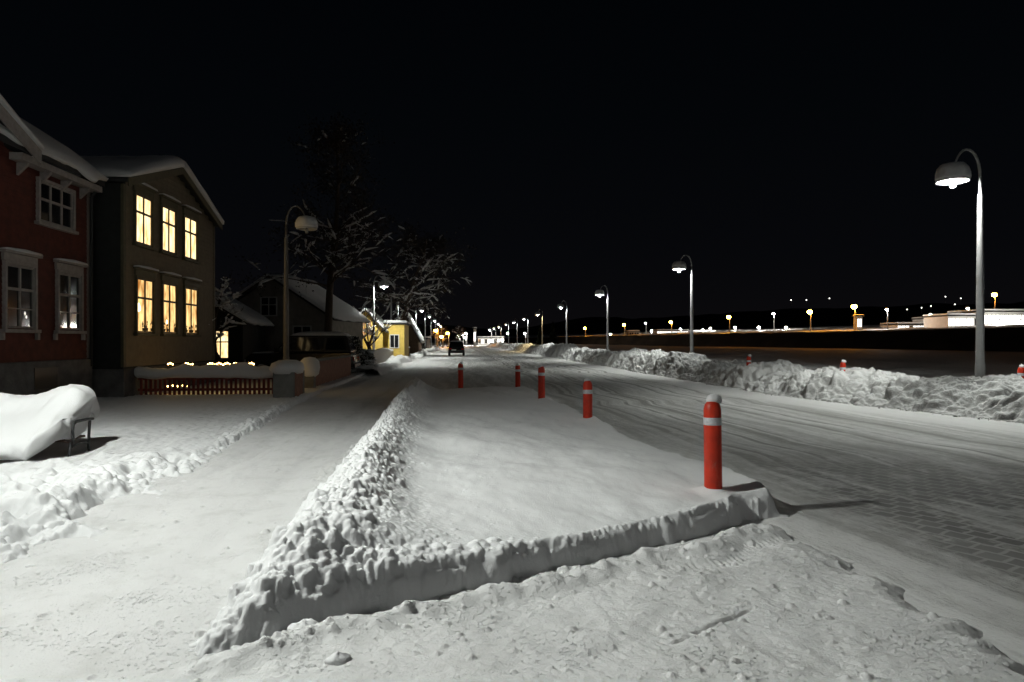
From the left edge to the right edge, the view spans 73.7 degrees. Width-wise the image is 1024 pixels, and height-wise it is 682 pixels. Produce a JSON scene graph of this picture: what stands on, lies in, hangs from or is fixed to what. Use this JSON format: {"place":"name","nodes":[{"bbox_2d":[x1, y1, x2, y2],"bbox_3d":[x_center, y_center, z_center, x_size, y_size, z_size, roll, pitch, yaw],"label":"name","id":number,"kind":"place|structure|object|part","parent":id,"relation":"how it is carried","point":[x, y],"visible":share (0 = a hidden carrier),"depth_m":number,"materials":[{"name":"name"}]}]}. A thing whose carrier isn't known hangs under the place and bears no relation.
{"place":"outdoors","nodes":[
{"label":"outdoors","id":0,"kind":"place"},
{"bbox_2d":[0,359,1023,681],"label":"footpath","id":1,"kind":"structure","parent":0,"point":[138,589],"depth_m":4.07,"materials":[{"name":"white snow"}]},
{"bbox_2d":[300,357,319,387],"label":"gate pillar","id":2,"kind":"structure","parent":1,"relation":"on","point":[312,367],"depth_m":22.45,"materials":[{"name":"white"}]},
{"bbox_2d":[0,0,1023,329],"label":"sky","id":3,"kind":"structure","parent":0,"point":[794,150],"materials":[{"name":"black"}]},
{"bbox_2d":[351,343,1023,378],"bbox_3d":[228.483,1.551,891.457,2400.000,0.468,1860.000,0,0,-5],"label":"ground","id":4,"kind":"structure","parent":0,"point":[929,364],"depth_m":63.45,"materials":[{"name":"white snow"}]},
{"bbox_2d":[0,94,108,394],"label":"red house","id":5,"kind":"structure","parent":4,"relation":"on","point":[46,277],"depth_m":16.14,"materials":[{"name":"wood"}]},
{"bbox_2d":[0,247,42,339],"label":"window","id":6,"kind":"structure","parent":5,"relation":"in","point":[19,266],"depth_m":15.29,"materials":[{"name":"white paint"}]},
{"bbox_2d":[34,176,78,234],"bbox_3d":[-11.120,-3.285,16.704,0.130,1.120,1.680,0,0,-5],"label":"window","id":7,"kind":"structure","parent":5,"relation":"in","point":[55,208],"depth_m":16.66,"materials":[{"name":"white paint"}]},
{"bbox_2d":[53,258,87,339],"bbox_3d":[-11.156,-1.040,17.272,0.150,2.030,1.340,0,0,-5],"label":"window","id":8,"kind":"structure","parent":5,"relation":"in","point":[69,273],"depth_m":17.24,"materials":[{"name":"white paint"}]},
{"bbox_2d":[55,417,93,456],"bbox_3d":[-6.991,1.269,9.475,2.042,0.938,0.622,0,0,-5],"label":"park bench","id":9,"kind":"object","parent":4,"relation":"on","point":[71,446],"visible":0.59,"depth_m":9.44,"materials":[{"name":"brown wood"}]},
{"bbox_2d":[0,384,99,460],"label":"snow slab","id":10,"kind":"structure","parent":9,"relation":"on","point":[31,426],"depth_m":9.25,"materials":[{"name":"white snow"}]},
{"bbox_2d":[32,155,223,396],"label":"timber house","id":11,"kind":"structure","parent":4,"relation":"on","point":[157,219],"depth_m":20.45,"materials":[{"name":"wood"}]},
{"bbox_2d":[132,183,157,250],"bbox_3d":[-10.781,-3.670,20.062,0.150,1.890,1.400,0,0,-5],"label":"window","id":12,"kind":"structure","parent":11,"relation":"in","point":[143,193],"depth_m":20.03,"materials":[{"name":"yellow glass"}]},
{"bbox_2d":[133,265,158,335],"bbox_3d":[-10.801,-1.170,20.151,0.176,2.050,1.420,0,0,-5],"label":"window","id":13,"kind":"structure","parent":11,"relation":"in","point":[145,276],"depth_m":20.12,"materials":[{"name":"yellow glass"}]},
{"bbox_2d":[159,193,180,257],"bbox_3d":[-10.924,-3.670,21.816,0.150,1.890,1.400,0,0,-5],"label":"window","id":14,"kind":"structure","parent":11,"relation":"in","point":[169,204],"depth_m":21.79,"materials":[{"name":"yellow glass"}]},
{"bbox_2d":[160,271,181,336],"bbox_3d":[-10.941,-1.170,21.875,0.176,2.050,1.400,0,0,-5],"label":"window","id":15,"kind":"structure","parent":11,"relation":"in","point":[169,280],"depth_m":21.85,"materials":[{"name":"yellow glass"}]},
{"bbox_2d":[182,205,201,263],"bbox_3d":[-11.069,-3.670,23.600,0.150,1.890,1.460,0,0,-5],"label":"window","id":16,"kind":"structure","parent":11,"relation":"in","point":[190,216],"depth_m":23.57,"materials":[{"name":"yellow glass"}]},
{"bbox_2d":[182,277,201,336],"bbox_3d":[-11.087,-1.170,23.659,0.176,2.050,1.460,0,0,-5],"label":"window","id":17,"kind":"structure","parent":11,"relation":"in","point":[190,284],"depth_m":23.63,"materials":[{"name":"yellow glass"}]},
{"bbox_2d":[0,372,366,570],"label":"yard snow","id":18,"kind":"structure","parent":4,"relation":"on","point":[51,492],"depth_m":9.27,"materials":[{"name":"white snow"}]},
{"bbox_2d":[134,362,272,394],"bbox_3d":[-8.602,1.094,19.718,4.350,0.962,0.460,0,0,-5],"label":"picket fence","id":19,"kind":"object","parent":18,"relation":"on","point":[240,371],"visible":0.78,"depth_m":19.61,"materials":[{"name":"red paint"}]},
{"bbox_2d":[167,362,253,386],"bbox_3d":[-8.785,0.979,19.922,2.458,0.719,0.073,0,0,-5],"label":"light string","id":20,"kind":"object","parent":19,"relation":"attached to","point":[204,364],"visible":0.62,"depth_m":19.92,"materials":[{"name":"yellow plastic"}]},
{"bbox_2d":[245,331,360,367],"bbox_3d":[-9.926,0.581,32.603,5.070,2.080,2.310,0,0,-5],"label":"parked car","id":21,"kind":"object","parent":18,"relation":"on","point":[302,345],"visible":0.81,"depth_m":31.79,"materials":[{"name":"black paint"}]},
{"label":"side window","id":22,"kind":"part","parent":21,"relation":"part of","materials":[{"name":"black glass"}]},
{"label":"side window","id":23,"kind":"part","parent":21,"relation":"part of","materials":[{"name":"black glass"}]},
{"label":"side window","id":24,"kind":"part","parent":21,"relation":"part of","materials":[{"name":"black glass"}]},
{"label":"rear window","id":25,"kind":"part","parent":21,"relation":"part of","materials":[{"name":"black glass"}]},
{"bbox_2d":[209,277,248,380],"bbox_3d":[-11.593,-0.476,26.998,2.144,4.449,3.411,0,0,-5],"label":"snowy tree","id":26,"kind":"object","parent":4,"relation":"on","point":[221,303],"visible":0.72,"depth_m":27.31,"materials":[{"name":"brown plant"}]},
{"bbox_2d":[214,291,273,364],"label":"outbuilding","id":27,"kind":"structure","parent":4,"relation":"on","point":[244,343],"depth_m":33.79,"materials":[{"name":"brown"}]},
{"bbox_2d":[216,330,229,358],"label":"window","id":28,"kind":"structure","parent":27,"relation":"in","point":[223,347],"depth_m":33.71,"materials":[{"name":"yellow glass"}]},
{"bbox_2d":[269,360,304,397],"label":"gate pillar","id":29,"kind":"structure","parent":4,"relation":"on","point":[288,378],"depth_m":18.67,"materials":[{"name":"grey concrete"}]},
{"bbox_2d":[283,205,317,359],"bbox_3d":[-7.451,-1.559,24.074,1.166,6.469,0.748,0,0,-23],"label":"street lamp","id":30,"kind":"object","parent":4,"relation":"on","point":[306,224],"visible":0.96,"depth_m":24.06,"materials":[{"name":"metal"}]},
{"bbox_2d":[233,273,370,351],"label":"cottage","id":31,"kind":"structure","parent":4,"relation":"on","point":[306,308],"depth_m":39.98,"materials":[{"name":"grey"}]},
{"bbox_2d":[260,297,276,315],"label":"window","id":32,"kind":"structure","parent":31,"relation":"in","point":[268,305],"depth_m":40.00,"materials":[{"name":"black glass"}]},
{"bbox_2d":[293,326,311,333],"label":"window","id":33,"kind":"structure","parent":31,"relation":"in","point":[296,329],"depth_m":39.74,"materials":[{"name":"black glass"}]},
{"bbox_2d":[287,618,317,629],"bbox_3d":[-1.144,1.611,3.782,0.186,0.143,0.159,0,0,38],"label":"snow clod","id":34,"kind":"object","parent":4,"relation":"on","point":[306,622],"visible":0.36,"depth_m":3.78,"materials":[{"name":"white snow"}]},
{"bbox_2d":[222,104,410,331],"bbox_3d":[-10.059,-5.461,35.434,9.064,14.393,9.458,0,0,-5],"label":"tall tree","id":35,"kind":"object","parent":4,"relation":"on","point":[335,231],"visible":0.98,"depth_m":35.68,"materials":[{"name":"brown plant"}]},
{"bbox_2d":[316,355,351,385],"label":"brick wall","id":36,"kind":"structure","parent":4,"relation":"on","point":[334,368],"depth_m":26.79,"materials":[{"name":"red brick"}]},
{"bbox_2d":[324,652,351,665],"bbox_3d":[-0.863,1.613,3.407,0.133,0.123,0.121,0,0,-27],"label":"snow clod","id":37,"kind":"object","parent":4,"relation":"on","point":[338,658],"visible":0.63,"depth_m":3.39,"materials":[{"name":"white snow"}]},
{"bbox_2d":[351,336,365,371],"bbox_3d":[-8.015,0.732,34.488,1.239,2.005,1.227,0,0,-5],"label":"dark shrub","id":38,"kind":"object","parent":4,"relation":"on","point":[358,350],"visible":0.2,"depth_m":34.42,"materials":[{"name":"black plant"}]},
{"bbox_2d":[359,348,376,372],"bbox_3d":[-7.742,1.058,36.004,1.234,1.425,1.215,0,0,-5],"label":"snowy bush","id":39,"kind":"object","parent":4,"relation":"on","point":[368,358],"visible":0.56,"depth_m":35.79,"materials":[{"name":"black plant"}]},
{"bbox_2d":[353,303,393,348],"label":"forked tree","id":40,"kind":"object","parent":4,"relation":"on","point":[372,333],"visible":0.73,"depth_m":46.05,"materials":[{"name":"brown plant"}]},
{"bbox_2d":[358,348,392,363],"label":"white fence","id":41,"kind":"object","parent":4,"relation":"on","point":[381,355],"visible":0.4,"depth_m":46.24,"materials":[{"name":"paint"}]},
{"bbox_2d":[372,275,388,356],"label":"street lamp","id":42,"kind":"object","parent":4,"relation":"on","point":[383,283],"visible":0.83,"depth_m":49.58,"materials":[{"name":"metal"}]},
{"bbox_2d":[361,308,410,355],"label":"yellow house","id":43,"kind":"structure","parent":4,"relation":"on","point":[395,337],"depth_m":54.11,"materials":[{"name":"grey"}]},
{"bbox_2d":[363,320,371,335],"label":"window","id":44,"kind":"structure","parent":43,"relation":"in","point":[370,323],"depth_m":52.98,"materials":[{"name":"yellow glass"}]},
{"bbox_2d":[390,334,398,347],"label":"window","id":45,"kind":"structure","parent":43,"relation":"in","point":[394,338],"depth_m":54.09,"materials":[{"name":"glass"}]},
{"bbox_2d":[390,298,391,319],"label":"metal post","id":46,"kind":"object","parent":4,"relation":"on","point":[391,309],"visible":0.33,"depth_m":56.95,"materials":[{"name":"metal"}]},
{"bbox_2d":[351,346,440,374],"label":"pavement snow","id":47,"kind":"structure","parent":4,"relation":"on","point":[392,363],"depth_m":47.39,"materials":[{"name":"white snow"}]},
{"bbox_2d":[345,217,477,334],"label":"spreading tree","id":48,"kind":"object","parent":4,"relation":"on","point":[431,263],"visible":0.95,"depth_m":59.99,"materials":[{"name":"brown plant"}]},
{"bbox_2d":[399,311,424,353],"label":"brown house","id":49,"kind":"structure","parent":4,"relation":"on","point":[416,340],"depth_m":84.08,"materials":[{"name":"grey"}]},
{"bbox_2d":[422,336,430,348],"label":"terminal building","id":50,"kind":"structure","parent":4,"relation":"on","point":[428,338],"depth_m":151.48,"materials":[{"name":"grey"}]},
{"bbox_2d":[424,312,431,348],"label":"street lamp","id":51,"kind":"object","parent":4,"relation":"on","point":[425,334],"visible":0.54,"depth_m":113.17,"materials":[{"name":"metal"}]},
{"bbox_2d":[429,325,449,345],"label":"street tree","id":52,"kind":"object","parent":4,"relation":"on","point":[441,332],"visible":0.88,"depth_m":195.95,"materials":[{"name":"brown plant"}]},
{"bbox_2d":[433,326,450,345],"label":"street tree","id":53,"kind":"object","parent":4,"relation":"on","point":[444,331],"visible":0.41,"depth_m":204.66,"materials":[{"name":"brown plant"}]},
{"bbox_2d":[451,324,464,340],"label":"street tree","id":54,"kind":"object","parent":4,"relation":"on","point":[461,332],"visible":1,"depth_m":213.87,"materials":[{"name":"brown plant"}]},
{"bbox_2d":[473,327,476,345],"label":"tower","id":55,"kind":"structure","parent":4,"relation":"on","point":[474,328],"depth_m":230.00,"materials":[{"name":"grey"}]},
{"bbox_2d":[167,376,802,664],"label":"snow covered island","id":56,"kind":"structure","parent":4,"relation":"on","point":[425,492],"depth_m":5.72,"materials":[{"name":"white snow"}]},
{"bbox_2d":[458,361,462,387],"bbox_3d":[-1.678,1.322,22.342,0.172,1.306,0.172,0,-1,-33],"label":"bollard","id":57,"kind":"object","parent":56,"relation":"on","point":[460,374],"visible":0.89,"depth_m":22.27,"materials":[{"name":"red plastic"}]},
{"bbox_2d":[515,363,519,386],"bbox_3d":[0.192,1.372,22.287,0.172,1.306,0.172,0,1,42],"label":"bollard","id":58,"kind":"object","parent":56,"relation":"on","point":[517,375],"visible":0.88,"depth_m":22.21,"materials":[{"name":"red plastic"}]},
{"bbox_2d":[538,364,544,398],"bbox_3d":[0.725,1.222,16.716,0.172,1.306,0.172,-1,0,26],"label":"bollard","id":59,"kind":"object","parent":56,"relation":"on","point":[541,381],"visible":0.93,"depth_m":16.65,"materials":[{"name":"red plastic"}]},
{"bbox_2d":[583,378,592,417],"bbox_3d":[1.332,1.302,12.004,0.172,1.306,0.172,0,-1,11],"label":"bollard","id":60,"kind":"object","parent":56,"relation":"on","point":[587,399],"visible":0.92,"depth_m":11.94,"materials":[{"name":"red plastic"}]},
{"bbox_2d":[703,394,721,488],"bbox_3d":[1.938,1.172,6.568,0.182,1.326,0.172,0,-1,-5],"label":"bollard","id":61,"kind":"object","parent":56,"relation":"on","point":[712,420],"visible":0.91,"depth_m":6.50,"materials":[{"name":"red plastic"}]},
{"bbox_2d":[477,336,503,344],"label":"terminal building","id":62,"kind":"structure","parent":4,"relation":"on","point":[484,340],"depth_m":270.00,"materials":[{"name":"grey"}]},
{"bbox_2d":[512,319,517,343],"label":"street lamp","id":63,"kind":"object","parent":4,"relation":"on","point":[513,321],"visible":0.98,"depth_m":146.51,"materials":[{"name":"metal"}]},
{"bbox_2d":[535,309,542,344],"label":"street lamp","id":64,"kind":"object","parent":4,"relation":"on","point":[537,313],"visible":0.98,"depth_m":103.63,"materials":[{"name":"metal"}]},
{"bbox_2d":[536,326,544,344],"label":"conifer","id":65,"kind":"object","parent":4,"relation":"on","point":[539,337],"visible":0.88,"depth_m":169.59,"materials":[{"name":"black plant"}]},
{"bbox_2d":[548,322,557,343],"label":"conifer","id":66,"kind":"object","parent":4,"relation":"on","point":[552,337],"visible":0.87,"depth_m":164.67,"materials":[{"name":"black plant"}]},
{"bbox_2d":[557,301,566,343],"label":"street lamp","id":67,"kind":"object","parent":4,"relation":"on","point":[560,306],"visible":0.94,"depth_m":80.71,"materials":[{"name":"metal"}]},
{"bbox_2d":[595,285,608,349],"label":"street lamp","id":68,"kind":"object","parent":4,"relation":"on","point":[599,292],"visible":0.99,"depth_m":58.79,"materials":[{"name":"metal"}]},
{"bbox_2d":[672,254,693,352],"bbox_3d":[9.443,-1.559,37.720,1.163,6.469,0.751,0,0,17],"label":"street lamp","id":69,"kind":"object","parent":4,"relation":"on","point":[679,265],"visible":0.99,"depth_m":37.76,"materials":[{"name":"metal"}]},
{"bbox_2d":[487,342,1023,423],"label":"snow bank","id":70,"kind":"structure","parent":4,"relation":"on","point":[996,397],"depth_m":19.74,"materials":[{"name":"white snow"}]},
{"bbox_2d":[746,354,751,365],"bbox_3d":[8.834,1.151,25.489,0.172,1.326,0.182,0,1,-23],"label":"bollard","id":71,"kind":"object","parent":70,"relation":"on","point":[748,359],"visible":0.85,"depth_m":25.42,"materials":[{"name":"red plastic"}]},
{"bbox_2d":[840,360,845,370],"bbox_3d":[9.977,1.226,20.597,0.182,1.326,0.172,1,0,13],"label":"bollard","id":72,"kind":"object","parent":70,"relation":"in","point":[843,365],"visible":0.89,"depth_m":20.54,"materials":[{"name":"red plastic"}]},
{"bbox_2d":[1017,364,1023,378],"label":"bollard","id":73,"kind":"object","parent":70,"relation":"on","point":[1020,370],"visible":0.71,"depth_m":17.55,"materials":[{"name":"red plastic"}]},
{"bbox_2d":[935,148,985,377],"bbox_3d":[11.136,-1.559,16.894,1.163,6.469,0.752,0,0,18],"label":"street lamp","id":74,"kind":"object","parent":4,"relation":"on","point":[952,174],"visible":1,"depth_m":16.93,"materials":[{"name":"metal"}]},
{"bbox_2d":[370,344,1023,674],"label":"road","id":75,"kind":"structure","parent":0,"point":[924,511],"depth_m":9.04,"materials":[{"name":"white snow"}]},
{"bbox_2d":[447,341,465,355],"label":"parked car","id":76,"kind":"object","parent":75,"relation":"on","point":[456,346],"visible":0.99,"depth_m":76.76,"materials":[{"name":"black paint"}]},
{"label":"rear window","id":77,"kind":"part","parent":76,"relation":"part of","materials":[{"name":"black glass"}]},
{"bbox_2d":[416,301,1023,342],"bbox_3d":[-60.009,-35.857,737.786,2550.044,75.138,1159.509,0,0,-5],"label":"hills","id":78,"kind":"structure","parent":0,"point":[800,317],"depth_m":976.22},
{"bbox_2d":[476,324,1023,338],"bbox_3d":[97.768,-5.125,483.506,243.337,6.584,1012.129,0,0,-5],"label":"plateau","id":79,"kind":"structure","parent":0,"point":[817,329],"depth_m":243.34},
{"bbox_2d":[626,330,639,334],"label":"hut","id":80,"kind":"object","parent":79,"relation":"on","point":[631,332],"visible":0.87,"depth_m":320.00,"materials":[{"name":"brown wood"}]},
{"bbox_2d":[652,329,688,332],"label":"terminal building","id":81,"kind":"structure","parent":79,"relation":"on","point":[667,330],"depth_m":329.62,"materials":[{"name":"grey"}]},
{"bbox_2d":[688,330,715,331],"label":"terminal building","id":82,"kind":"structure","parent":79,"relation":"on","point":[701,330],"depth_m":334.62,"materials":[{"name":"grey"}]},
{"bbox_2d":[807,309,811,330],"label":"sodium lamp","id":83,"kind":"object","parent":79,"relation":"on","point":[809,311],"visible":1,"depth_m":171.81,"materials":[{"name":"metal"}]},
{"bbox_2d":[851,303,856,330],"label":"sodium lamp","id":84,"kind":"object","parent":79,"relation":"on","point":[853,306],"visible":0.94,"depth_m":157.90,"materials":[{"name":"metal"}]},
{"bbox_2d":[852,314,863,329],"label":"kiosk","id":85,"kind":"object","parent":79,"relation":"on","point":[858,321],"visible":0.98,"depth_m":158.00,"materials":[{"name":"grey"}]},
{"bbox_2d":[858,319,861,326],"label":"window","id":86,"kind":"structure","parent":85,"relation":"in","point":[859,320],"depth_m":157.98,"materials":[{"name":"white glass"}]},
{"bbox_2d":[879,322,923,327],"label":"terminal building","id":87,"kind":"structure","parent":79,"relation":"on","point":[902,324],"depth_m":175.00,"materials":[{"name":"grey"}]},
{"bbox_2d":[911,317,923,321],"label":"terminal building","id":88,"kind":"structure","parent":79,"relation":"on","point":[917,319],"depth_m":204.97,"materials":[{"name":"brown"}]},
{"bbox_2d":[922,313,975,328],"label":"terminal building","id":89,"kind":"structure","parent":79,"relation":"on","point":[943,320],"depth_m":152.00,"materials":[{"name":"grey"}]},
{"bbox_2d":[947,309,1023,327],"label":"terminal building","id":90,"kind":"structure","parent":79,"relation":"on","point":[1005,316],"depth_m":150.00,"materials":[{"name":"grey"}]},
{"bbox_2d":[988,315,990,324],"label":"window","id":91,"kind":"structure","parent":90,"relation":"in","point":[989,316],"depth_m":150.01,"materials":[{"name":"white glass"}]},
{"bbox_2d":[992,315,995,324],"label":"window","id":92,"kind":"structure","parent":90,"relation":"in","point":[993,316],"depth_m":150.01,"materials":[{"name":"white glass"}]},
{"bbox_2d":[996,315,999,324],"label":"window","id":93,"kind":"structure","parent":90,"relation":"in","point":[997,316],"depth_m":150.01,"materials":[{"name":"white paint"}]},
{"bbox_2d":[1001,315,1003,324],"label":"window","id":94,"kind":"structure","parent":90,"relation":"in","point":[1002,316],"depth_m":150.01,"materials":[{"name":"white glass"}]},
{"bbox_2d":[477,327,1023,351],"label":"embankment","id":95,"kind":"structure","parent":0,"point":[1003,339],"depth_m":143.66,"materials":[{"name":"brown soil"}]}
]}

